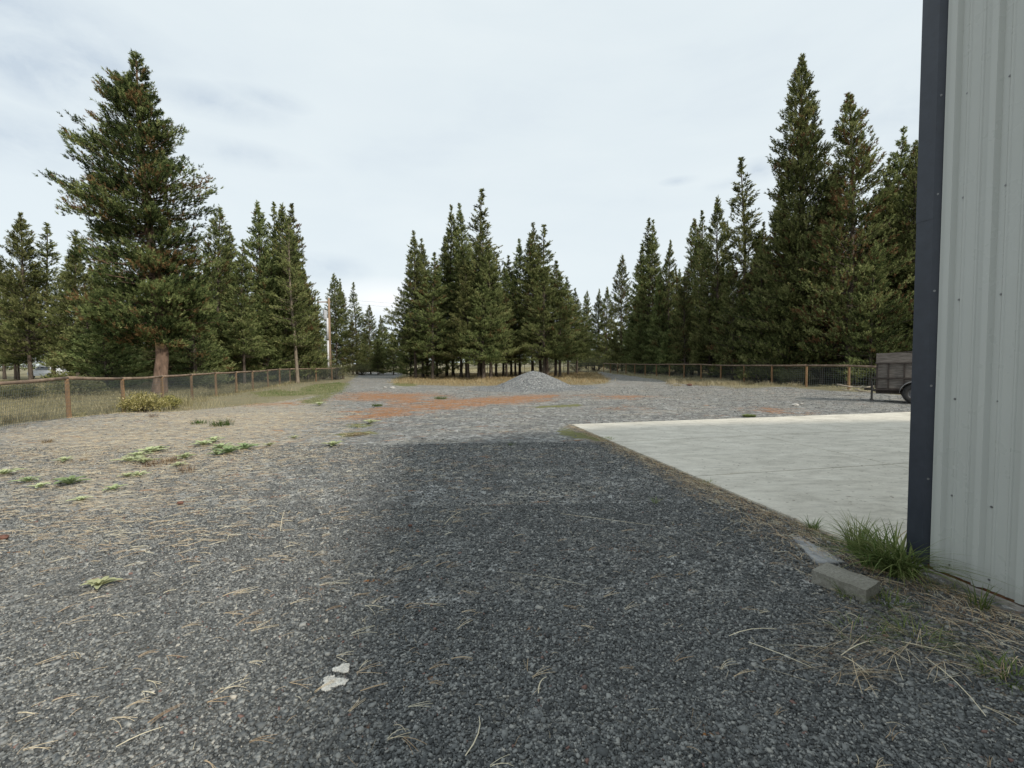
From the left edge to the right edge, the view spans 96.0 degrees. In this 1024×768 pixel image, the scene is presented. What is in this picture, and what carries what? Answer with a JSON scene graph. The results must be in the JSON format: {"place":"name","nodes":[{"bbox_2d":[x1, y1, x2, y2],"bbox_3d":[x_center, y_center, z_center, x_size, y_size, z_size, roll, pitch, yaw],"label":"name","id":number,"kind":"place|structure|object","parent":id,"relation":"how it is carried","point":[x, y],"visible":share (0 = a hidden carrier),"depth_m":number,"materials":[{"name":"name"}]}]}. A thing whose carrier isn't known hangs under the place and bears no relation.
{"place":"outdoors","nodes":[
{"label":"outdoors","id":0,"kind":"place"},
{"bbox_2d":[0,0,922,367],"label":"sky","id":1,"kind":"structure","parent":0,"point":[589,121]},
{"bbox_2d":[387,371,615,385],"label":"amber grass","id":2,"kind":"structure","parent":0,"point":[441,378],"depth_m":43.12,"materials":[{"name":"plant"}]},
{"bbox_2d":[0,362,1023,767],"bbox_3d":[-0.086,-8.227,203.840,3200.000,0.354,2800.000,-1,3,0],"label":"ground","id":3,"kind":"structure","parent":0,"point":[432,410],"depth_m":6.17,"materials":[{"name":"gravel"}]},
{"bbox_2d":[0,287,40,380],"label":"lodgepole pine","id":4,"kind":"object","parent":3,"relation":"on","point":[11,361],"visible":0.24,"depth_m":48.59,"materials":[{"name":"green plant"}]},
{"bbox_2d":[0,383,52,399],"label":"shrub","id":5,"kind":"object","parent":3,"relation":"on","point":[12,387],"visible":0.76,"depth_m":23.84,"materials":[{"name":"green plant"}]},
{"bbox_2d":[0,211,71,379],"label":"lodgepole pine","id":6,"kind":"object","parent":3,"relation":"on","point":[21,253],"visible":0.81,"depth_m":42.98,"materials":[{"name":"green plant"}]},
{"bbox_2d":[4,222,67,383],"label":"lodgepole pine","id":7,"kind":"object","parent":3,"relation":"on","point":[47,254],"visible":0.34,"depth_m":45.01,"materials":[{"name":"green plant"}]},
{"bbox_2d":[29,229,110,375],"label":"lodgepole pine","id":8,"kind":"object","parent":3,"relation":"on","point":[73,280],"visible":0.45,"depth_m":41.04,"materials":[{"name":"green plant"}]},
{"bbox_2d":[38,306,115,383],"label":"lodgepole pine","id":9,"kind":"object","parent":3,"relation":"on","point":[62,362],"visible":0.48,"depth_m":34.77,"materials":[{"name":"green plant"}]},
{"bbox_2d":[40,373,114,396],"bbox_3d":[-23.456,0.073,24.934,3.050,1.328,2.556,-1,3,0],"label":"shrub","id":10,"kind":"object","parent":3,"relation":"on","point":[86,386],"visible":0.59,"depth_m":24.78,"materials":[{"name":"green plant"}]},
{"bbox_2d":[55,310,153,388],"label":"lodgepole pine","id":11,"kind":"object","parent":3,"relation":"on","point":[122,366],"visible":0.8,"depth_m":29.62,"materials":[{"name":"green plant"}]},
{"bbox_2d":[33,49,228,394],"bbox_3d":[-20.841,-8.594,25.727,9.366,19.194,7.138,-1,3,0],"label":"ponderosa pine","id":12,"kind":"object","parent":3,"relation":"on","point":[151,319],"visible":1,"depth_m":24.53,"materials":[{"name":"green plant"}]},
{"bbox_2d":[113,391,171,412],"bbox_3d":[-13.198,0.658,16.465,1.872,0.861,1.327,0,3,15],"label":"yellow bush","id":13,"kind":"object","parent":3,"relation":"on","point":[140,402],"visible":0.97,"depth_m":16.32,"materials":[{"name":"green plant"}]},
{"bbox_2d":[143,344,197,387],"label":"young pine","id":14,"kind":"object","parent":3,"relation":"on","point":[152,357],"visible":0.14,"depth_m":34.62,"materials":[{"name":"green plant"}]},
{"bbox_2d":[0,367,343,429],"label":"wire fence","id":15,"kind":"object","parent":3,"relation":"on","point":[68,398],"visible":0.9,"depth_m":17.01,"materials":[{"name":"metal"}]},
{"bbox_2d":[168,267,240,388],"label":"lodgepole pine","id":16,"kind":"object","parent":3,"relation":"on","point":[210,358],"visible":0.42,"depth_m":33.75,"materials":[{"name":"green plant"}]},
{"bbox_2d":[0,374,417,425],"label":"dry meadow grass","id":17,"kind":"structure","parent":3,"relation":"on","point":[117,392],"depth_m":23.21,"materials":[{"name":"plant"}]},
{"bbox_2d":[187,206,264,377],"bbox_3d":[-25.256,-7.553,39.414,7.205,15.741,5.828,1,3,28],"label":"lodgepole pine","id":18,"kind":"object","parent":3,"relation":"on","point":[219,247],"visible":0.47,"depth_m":39.26,"materials":[{"name":"green plant"}]},
{"bbox_2d":[209,225,258,381],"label":"lodgepole pine","id":19,"kind":"object","parent":3,"relation":"on","point":[230,242],"visible":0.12,"depth_m":41.48,"materials":[{"name":"green plant"}]},
{"bbox_2d":[217,239,276,382],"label":"lodgepole pine","id":20,"kind":"object","parent":3,"relation":"on","point":[239,346],"visible":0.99,"depth_m":37.28,"materials":[{"name":"green plant"}]},
{"bbox_2d":[239,315,294,382],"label":"young pine","id":21,"kind":"object","parent":3,"relation":"on","point":[267,324],"visible":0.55,"depth_m":40.85,"materials":[{"name":"green plant"}]},
{"bbox_2d":[231,200,304,381],"bbox_3d":[-23.667,-8.392,42.624,7.675,17.097,6.220,-3,4,-43],"label":"lodgepole pine","id":22,"kind":"object","parent":3,"relation":"on","point":[262,261],"visible":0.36,"depth_m":41.96,"materials":[{"name":"green plant"}]},
{"bbox_2d":[237,274,301,380],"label":"lodgepole pine","id":23,"kind":"object","parent":3,"relation":"on","point":[261,299],"visible":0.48,"depth_m":41.37,"materials":[{"name":"green plant"}]},
{"bbox_2d":[250,203,330,380],"bbox_3d":[-21.479,-8.534,43.906,6.348,17.301,7.706,0,3,6],"label":"lodgepole pine","id":24,"kind":"object","parent":3,"relation":"on","point":[280,222],"visible":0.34,"depth_m":43.23,"materials":[{"name":"green plant"}]},
{"bbox_2d":[266,217,318,382],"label":"lodgepole pine","id":25,"kind":"object","parent":3,"relation":"on","point":[284,265],"visible":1,"depth_m":40.47,"materials":[{"name":"green plant"}]},
{"bbox_2d":[272,203,326,371],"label":"lodgepole pine","id":26,"kind":"object","parent":3,"relation":"on","point":[302,245],"visible":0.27,"depth_m":44.49,"materials":[{"name":"green plant"}]},
{"bbox_2d":[294,267,326,378],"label":"lodgepole pine","id":27,"kind":"object","parent":3,"relation":"on","point":[317,340],"visible":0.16,"depth_m":46.73,"materials":[{"name":"green plant"}]},
{"bbox_2d":[0,325,626,370],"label":"distant wood","id":28,"kind":"object","parent":3,"relation":"on","point":[527,360],"visible":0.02,"depth_m":107.00,"materials":[{"name":"plant"}]},
{"bbox_2d":[317,298,331,377],"bbox_3d":[-21.410,-5.066,52.721,1.508,9.491,0.510,-1,3,0],"label":"utility pole","id":29,"kind":"object","parent":3,"relation":"on","point":[328,328],"visible":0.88,"depth_m":52.60,"materials":[{"name":"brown wood"}]},
{"bbox_2d":[320,272,353,367],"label":"lodgepole pine","id":30,"kind":"object","parent":3,"relation":"on","point":[338,313],"visible":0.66,"depth_m":73.15,"materials":[{"name":"green plant"}]},
{"bbox_2d":[337,318,365,374],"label":"lodgepole pine","id":31,"kind":"object","parent":3,"relation":"on","point":[353,348],"visible":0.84,"depth_m":67.67,"materials":[{"name":"green plant"}]},
{"bbox_2d":[341,282,368,373],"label":"lodgepole pine","id":32,"kind":"object","parent":3,"relation":"on","point":[356,318],"visible":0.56,"depth_m":73.22,"materials":[{"name":"green plant"}]},
{"bbox_2d":[356,306,384,373],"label":"lodgepole pine","id":33,"kind":"object","parent":3,"relation":"on","point":[369,322],"visible":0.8,"depth_m":71.32,"materials":[{"name":"green plant"}]},
{"bbox_2d":[368,341,387,374],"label":"lodgepole pine","id":34,"kind":"object","parent":3,"relation":"on","point":[376,356],"visible":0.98,"depth_m":65.53,"materials":[{"name":"green plant"}]},
{"bbox_2d":[382,336,408,374],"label":"lodgepole pine","id":35,"kind":"object","parent":3,"relation":"on","point":[393,357],"visible":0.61,"depth_m":65.45,"materials":[{"name":"green plant"}]},
{"bbox_2d":[387,313,435,376],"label":"lodgepole pine","id":36,"kind":"object","parent":3,"relation":"on","point":[405,359],"visible":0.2,"depth_m":54.35,"materials":[{"name":"green plant"}]},
{"bbox_2d":[380,230,444,378],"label":"lodgepole pine","id":37,"kind":"object","parent":3,"relation":"on","point":[404,293],"visible":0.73,"depth_m":47.95,"materials":[{"name":"green plant"}]},
{"bbox_2d":[398,238,431,377],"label":"lodgepole pine","id":38,"kind":"object","parent":3,"relation":"on","point":[422,255],"visible":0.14,"depth_m":51.31,"materials":[{"name":"green plant"}]},
{"bbox_2d":[402,252,462,378],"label":"lodgepole pine","id":39,"kind":"object","parent":3,"relation":"on","point":[431,336],"visible":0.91,"depth_m":46.36,"materials":[{"name":"green plant"}]},
{"bbox_2d":[411,318,464,376],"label":"lodgepole pine","id":40,"kind":"object","parent":3,"relation":"on","point":[437,370],"visible":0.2,"depth_m":50.76,"materials":[{"name":"green plant"}]},
{"bbox_2d":[421,204,466,376],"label":"lodgepole pine","id":41,"kind":"object","parent":3,"relation":"on","point":[447,239],"visible":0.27,"depth_m":51.40,"materials":[{"name":"green plant"}]},
{"bbox_2d":[431,238,471,376],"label":"lodgepole pine","id":42,"kind":"object","parent":3,"relation":"on","point":[461,257],"visible":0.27,"depth_m":49.16,"materials":[{"name":"green plant"}]},
{"bbox_2d":[436,203,474,376],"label":"lodgepole pine","id":43,"kind":"object","parent":3,"relation":"on","point":[461,228],"visible":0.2,"depth_m":51.05,"materials":[{"name":"green plant"}]},
{"bbox_2d":[437,260,501,378],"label":"lodgepole pine","id":44,"kind":"object","parent":3,"relation":"on","point":[463,286],"visible":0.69,"depth_m":45.28,"materials":[{"name":"green plant"}]},
{"bbox_2d":[452,224,508,376],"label":"lodgepole pine","id":45,"kind":"object","parent":3,"relation":"on","point":[478,247],"visible":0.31,"depth_m":46.30,"materials":[{"name":"green plant"}]},
{"bbox_2d":[457,280,506,377],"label":"lodgepole pine","id":46,"kind":"object","parent":3,"relation":"on","point":[490,356],"visible":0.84,"depth_m":44.13,"materials":[{"name":"green plant"}]},
{"bbox_2d":[460,188,511,374],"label":"lodgepole pine","id":47,"kind":"object","parent":3,"relation":"on","point":[480,221],"visible":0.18,"depth_m":54.40,"materials":[{"name":"green plant"}]},
{"bbox_2d":[468,246,520,378],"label":"lodgepole pine","id":48,"kind":"object","parent":3,"relation":"on","point":[502,330],"visible":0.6,"depth_m":45.14,"materials":[{"name":"green plant"}]},
{"bbox_2d":[0,395,1023,767],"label":"pine straw","id":49,"kind":"object","parent":3,"relation":"on","point":[32,447],"visible":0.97,"depth_m":4.99,"materials":[{"name":"plant"}]},
{"bbox_2d":[494,291,529,376],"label":"lodgepole pine","id":50,"kind":"object","parent":3,"relation":"on","point":[510,322],"visible":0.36,"depth_m":49.66,"materials":[{"name":"green plant"}]},
{"bbox_2d":[322,366,706,375],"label":"field grass","id":51,"kind":"structure","parent":3,"relation":"on","point":[500,369],"depth_m":82.48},
{"bbox_2d":[504,280,529,376],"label":"lodgepole pine","id":52,"kind":"object","parent":3,"relation":"on","point":[512,301],"visible":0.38,"depth_m":52.24,"materials":[{"name":"green plant"}]},
{"bbox_2d":[507,238,534,374],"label":"lodgepole pine","id":53,"kind":"object","parent":3,"relation":"on","point":[515,262],"visible":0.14,"depth_m":53.94,"materials":[{"name":"green plant"}]},
{"bbox_2d":[511,233,551,370],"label":"lodgepole pine","id":54,"kind":"object","parent":3,"relation":"on","point":[529,258],"visible":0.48,"depth_m":52.14,"materials":[{"name":"green plant"}]},
{"bbox_2d":[513,222,554,372],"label":"lodgepole pine","id":55,"kind":"object","parent":3,"relation":"on","point":[533,234],"visible":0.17,"depth_m":53.68,"materials":[{"name":"green plant"}]},
{"bbox_2d":[470,371,598,392],"bbox_3d":[1.452,-0.001,29.735,8.400,1.678,8.400,-1,3,0],"label":"gravel heap","id":56,"kind":"object","parent":3,"relation":"on","point":[533,381],"visible":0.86,"depth_m":28.32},
{"bbox_2d":[518,266,568,373],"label":"lodgepole pine","id":57,"kind":"object","parent":3,"relation":"on","point":[544,351],"visible":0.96,"depth_m":48.07,"materials":[{"name":"green plant"}]},
{"bbox_2d":[528,224,568,374],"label":"lodgepole pine","id":58,"kind":"object","parent":3,"relation":"on","point":[546,245],"visible":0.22,"depth_m":54.49,"materials":[{"name":"green plant"}]},
{"bbox_2d":[528,260,580,376],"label":"lodgepole pine","id":59,"kind":"object","parent":3,"relation":"on","point":[556,265],"visible":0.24,"depth_m":51.23,"materials":[{"name":"green plant"}]},
{"bbox_2d":[538,273,582,376],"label":"lodgepole pine","id":60,"kind":"object","parent":3,"relation":"on","point":[568,343],"visible":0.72,"depth_m":49.15,"materials":[{"name":"green plant"}]},
{"bbox_2d":[562,277,588,374],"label":"lodgepole pine","id":61,"kind":"object","parent":3,"relation":"on","point":[576,324],"visible":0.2,"depth_m":56.15,"materials":[{"name":"green plant"}]},
{"bbox_2d":[563,288,598,373],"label":"lodgepole pine","id":62,"kind":"object","parent":3,"relation":"on","point":[585,332],"visible":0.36,"depth_m":59.37,"materials":[{"name":"green plant"}]},
{"bbox_2d":[583,289,609,368],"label":"lodgepole pine","id":63,"kind":"object","parent":3,"relation":"on","point":[597,329],"visible":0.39,"depth_m":90.99,"materials":[{"name":"green plant"}]},
{"bbox_2d":[589,287,619,368],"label":"lodgepole pine","id":64,"kind":"object","parent":3,"relation":"on","point":[603,329],"visible":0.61,"depth_m":89.11,"materials":[{"name":"green plant"}]},
{"bbox_2d":[602,255,634,371],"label":"lodgepole pine","id":65,"kind":"object","parent":3,"relation":"on","point":[613,344],"visible":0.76,"depth_m":70.89,"materials":[{"name":"green plant"}]},
{"bbox_2d":[621,243,651,347],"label":"lodgepole pine","id":66,"kind":"object","parent":3,"relation":"on","point":[637,278],"visible":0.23,"depth_m":65.03,"materials":[{"name":"green plant"}]},
{"bbox_2d":[626,314,650,373],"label":"lodgepole pine","id":67,"kind":"object","parent":3,"relation":"on","point":[637,336],"visible":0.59,"depth_m":58.74,"materials":[{"name":"green plant"}]},
{"bbox_2d":[627,218,662,372],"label":"lodgepole pine","id":68,"kind":"object","parent":3,"relation":"on","point":[639,271],"visible":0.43,"depth_m":60.91,"materials":[{"name":"green plant"}]},
{"bbox_2d":[628,220,671,344],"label":"lodgepole pine","id":69,"kind":"object","parent":3,"relation":"on","point":[649,259],"visible":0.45,"depth_m":60.20,"materials":[{"name":"green plant"}]},
{"bbox_2d":[640,269,670,373],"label":"lodgepole pine","id":70,"kind":"object","parent":3,"relation":"on","point":[654,309],"visible":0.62,"depth_m":56.22,"materials":[{"name":"green plant"}]},
{"bbox_2d":[642,239,686,367],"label":"lodgepole pine","id":71,"kind":"object","parent":3,"relation":"on","point":[667,284],"visible":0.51,"depth_m":55.66,"materials":[{"name":"green plant"}]},
{"bbox_2d":[652,329,681,374],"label":"young pine","id":72,"kind":"object","parent":3,"relation":"on","point":[664,354],"visible":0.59,"depth_m":52.43,"materials":[{"name":"green plant"}]},
{"bbox_2d":[664,273,705,376],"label":"lodgepole pine","id":73,"kind":"object","parent":3,"relation":"on","point":[682,315],"visible":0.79,"depth_m":46.40,"materials":[{"name":"green plant"}]},
{"bbox_2d":[668,218,706,374],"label":"lodgepole pine","id":74,"kind":"object","parent":3,"relation":"on","point":[690,250],"visible":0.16,"depth_m":50.69,"materials":[{"name":"green plant"}]},
{"bbox_2d":[676,210,714,375],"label":"lodgepole pine","id":75,"kind":"object","parent":3,"relation":"on","point":[698,244],"visible":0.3,"depth_m":48.84,"materials":[{"name":"green plant"}]},
{"bbox_2d":[688,301,730,377],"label":"young pine","id":76,"kind":"object","parent":3,"relation":"on","point":[701,343],"visible":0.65,"depth_m":42.76,"materials":[{"name":"green plant"}]},
{"bbox_2d":[687,196,738,376],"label":"lodgepole pine","id":77,"kind":"object","parent":3,"relation":"on","point":[716,264],"visible":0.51,"depth_m":44.22,"materials":[{"name":"green plant"}]},
{"bbox_2d":[572,372,869,390],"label":"verge grass","id":78,"kind":"structure","parent":3,"relation":"on","point":[653,375],"depth_m":38.98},
{"bbox_2d":[702,260,753,379],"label":"lodgepole pine","id":79,"kind":"object","parent":3,"relation":"on","point":[724,350],"visible":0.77,"depth_m":37.70,"materials":[{"name":"green plant"}]},
{"bbox_2d":[603,363,875,390],"bbox_3d":[15.790,-1.166,44.240,0.168,1.601,46.064,-1,3,-6],"label":"wire fence","id":80,"kind":"object","parent":3,"relation":"on","point":[634,367],"visible":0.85,"depth_m":30.55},
{"bbox_2d":[712,156,767,337],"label":"lodgepole pine","id":81,"kind":"object","parent":3,"relation":"on","point":[747,234],"visible":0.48,"depth_m":39.96,"materials":[{"name":"green plant"}]},
{"bbox_2d":[736,221,771,378],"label":"lodgepole pine","id":82,"kind":"object","parent":3,"relation":"on","point":[760,283],"visible":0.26,"depth_m":36.80,"materials":[{"name":"green plant"}]},
{"bbox_2d":[756,261,806,379],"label":"lodgepole pine","id":83,"kind":"object","parent":3,"relation":"on","point":[777,358],"visible":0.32,"depth_m":32.89,"materials":[{"name":"green plant"}]},
{"bbox_2d":[726,53,862,382],"bbox_3d":[19.876,-11.476,32.849,8.428,23.415,9.747,-2,3,-18],"label":"lodgepole pine","id":84,"kind":"object","parent":3,"relation":"on","point":[795,178],"visible":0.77,"depth_m":31.58,"materials":[{"name":"green plant"}]},
{"bbox_2d":[773,367,817,383],"bbox_3d":[19.026,-0.580,31.071,2.611,1.308,2.245,-1,3,0],"label":"shrub","id":85,"kind":"object","parent":3,"relation":"on","point":[792,375],"visible":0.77,"depth_m":30.93,"materials":[{"name":"green plant"}]},
{"bbox_2d":[574,427,1023,717],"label":"edge growth","id":86,"kind":"object","parent":3,"relation":"on","point":[687,476],"visible":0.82,"depth_m":4.07,"materials":[{"name":"green plant"}]},
{"bbox_2d":[779,194,855,383],"bbox_3d":[20.768,-6.222,30.893,4.513,12.894,5.260,0,2,5],"label":"lodgepole pine","id":87,"kind":"object","parent":3,"relation":"on","point":[821,361],"visible":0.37,"depth_m":30.29,"materials":[{"name":"green plant"}]},
{"bbox_2d":[793,537,845,565],"bbox_3d":[2.634,1.488,4.076,0.243,0.061,0.574,-1,3,0],"label":"paver","id":88,"kind":"object","parent":3,"relation":"on","point":[816,557],"visible":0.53,"depth_m":3.95,"materials":[{"name":"concrete"}]},
{"bbox_2d":[811,562,879,602],"bbox_3d":[2.455,1.460,3.401,0.220,0.106,0.356,-5,6,-31],"label":"concrete block","id":89,"kind":"object","parent":3,"relation":"on","point":[849,582],"depth_m":3.35,"materials":[{"name":"concrete"}]},
{"bbox_2d":[788,91,915,385],"bbox_3d":[21.331,-8.974,28.719,6.949,18.724,8.101,0,1,-4],"label":"lodgepole pine","id":90,"kind":"object","parent":3,"relation":"on","point":[843,132],"visible":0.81,"depth_m":28.19,"materials":[{"name":"green plant"}]},
{"bbox_2d":[819,509,902,553],"bbox_3d":[2.968,1.279,3.979,0.713,0.347,0.617,-3,4,-43],"label":"grass tuft","id":91,"kind":"object","parent":3,"relation":"on","point":[847,536],"visible":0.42,"depth_m":4.03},
{"bbox_2d":[838,188,904,382],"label":"lodgepole pine","id":92,"kind":"object","parent":3,"relation":"on","point":[873,225],"visible":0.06,"depth_m":30.78,"materials":[{"name":"green plant"}]},
{"bbox_2d":[832,239,912,385],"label":"lodgepole pine","id":93,"kind":"object","parent":3,"relation":"on","point":[858,335],"visible":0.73,"depth_m":26.57,"materials":[{"name":"green plant"}]},
{"bbox_2d":[843,140,917,381],"bbox_3d":[24.251,-7.318,28.552,5.755,15.194,6.656,-4,6,-38],"label":"lodgepole pine","id":94,"kind":"object","parent":3,"relation":"on","point":[905,224],"visible":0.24,"depth_m":27.99,"materials":[{"name":"green plant"}]},
{"bbox_2d":[800,521,969,573],"bbox_3d":[2.791,1.315,3.660,1.042,0.324,1.160,-1,3,0],"label":"grass tuft","id":95,"kind":"object","parent":3,"relation":"on","point":[872,564],"visible":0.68,"depth_m":3.65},
{"bbox_2d":[860,351,911,402],"bbox_3d":[15.123,-0.279,17.620,2.925,1.945,1.850,2,4,38],"label":"utility trailer","id":96,"kind":"object","parent":3,"relation":"on","point":[893,373],"visible":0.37,"depth_m":17.38,"materials":[{"name":"grey wood"}]},
{"bbox_2d":[860,126,916,288],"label":"lodgepole pine","id":97,"kind":"object","parent":3,"relation":"on","point":[902,156],"visible":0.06,"depth_m":31.36,"materials":[{"name":"green plant"}]},
{"bbox_2d":[867,157,913,329],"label":"lodgepole pine","id":98,"kind":"object","parent":3,"relation":"on","point":[888,203],"visible":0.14,"depth_m":30.44,"materials":[{"name":"green plant"}]},
{"bbox_2d":[782,518,1019,600],"bbox_3d":[2.947,1.293,3.637,1.320,0.358,1.613,-1,3,0],"label":"grass tuft","id":99,"kind":"object","parent":3,"relation":"on","point":[907,571],"visible":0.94,"depth_m":3.54,"materials":[{"name":"plant"}]},
{"bbox_2d":[869,607,987,660],"bbox_3d":[2.480,1.495,2.805,0.562,0.105,0.605,-1,3,-15],"label":"grass tuft","id":100,"kind":"object","parent":3,"relation":"on","point":[926,634],"visible":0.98,"depth_m":2.83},
{"bbox_2d":[906,0,1023,612],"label":"metal building","id":101,"kind":"structure","parent":3,"relation":"on","point":[966,477],"depth_m":3.31,"materials":[{"name":"metal"}]},
{"bbox_2d":[945,639,1023,695],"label":"grass tuft","id":102,"kind":"object","parent":3,"relation":"on","point":[1000,666],"visible":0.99,"depth_m":2.48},
{"bbox_2d":[955,576,1020,611],"bbox_3d":[3.125,1.396,3.044,0.401,0.205,0.386,-3,3,-38],"label":"grass tuft","id":103,"kind":"object","parent":3,"relation":"on","point":[980,603],"visible":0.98,"depth_m":3.06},
{"bbox_2d":[664,377,802,388],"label":"bunch grass","id":104,"kind":"structure","parent":0,"point":[691,381],"depth_m":31.41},
{"bbox_2d":[573,412,909,550],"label":"pavement","id":105,"kind":"structure","parent":0,"point":[815,468],"depth_m":7.66,"materials":[{"name":"concrete"}]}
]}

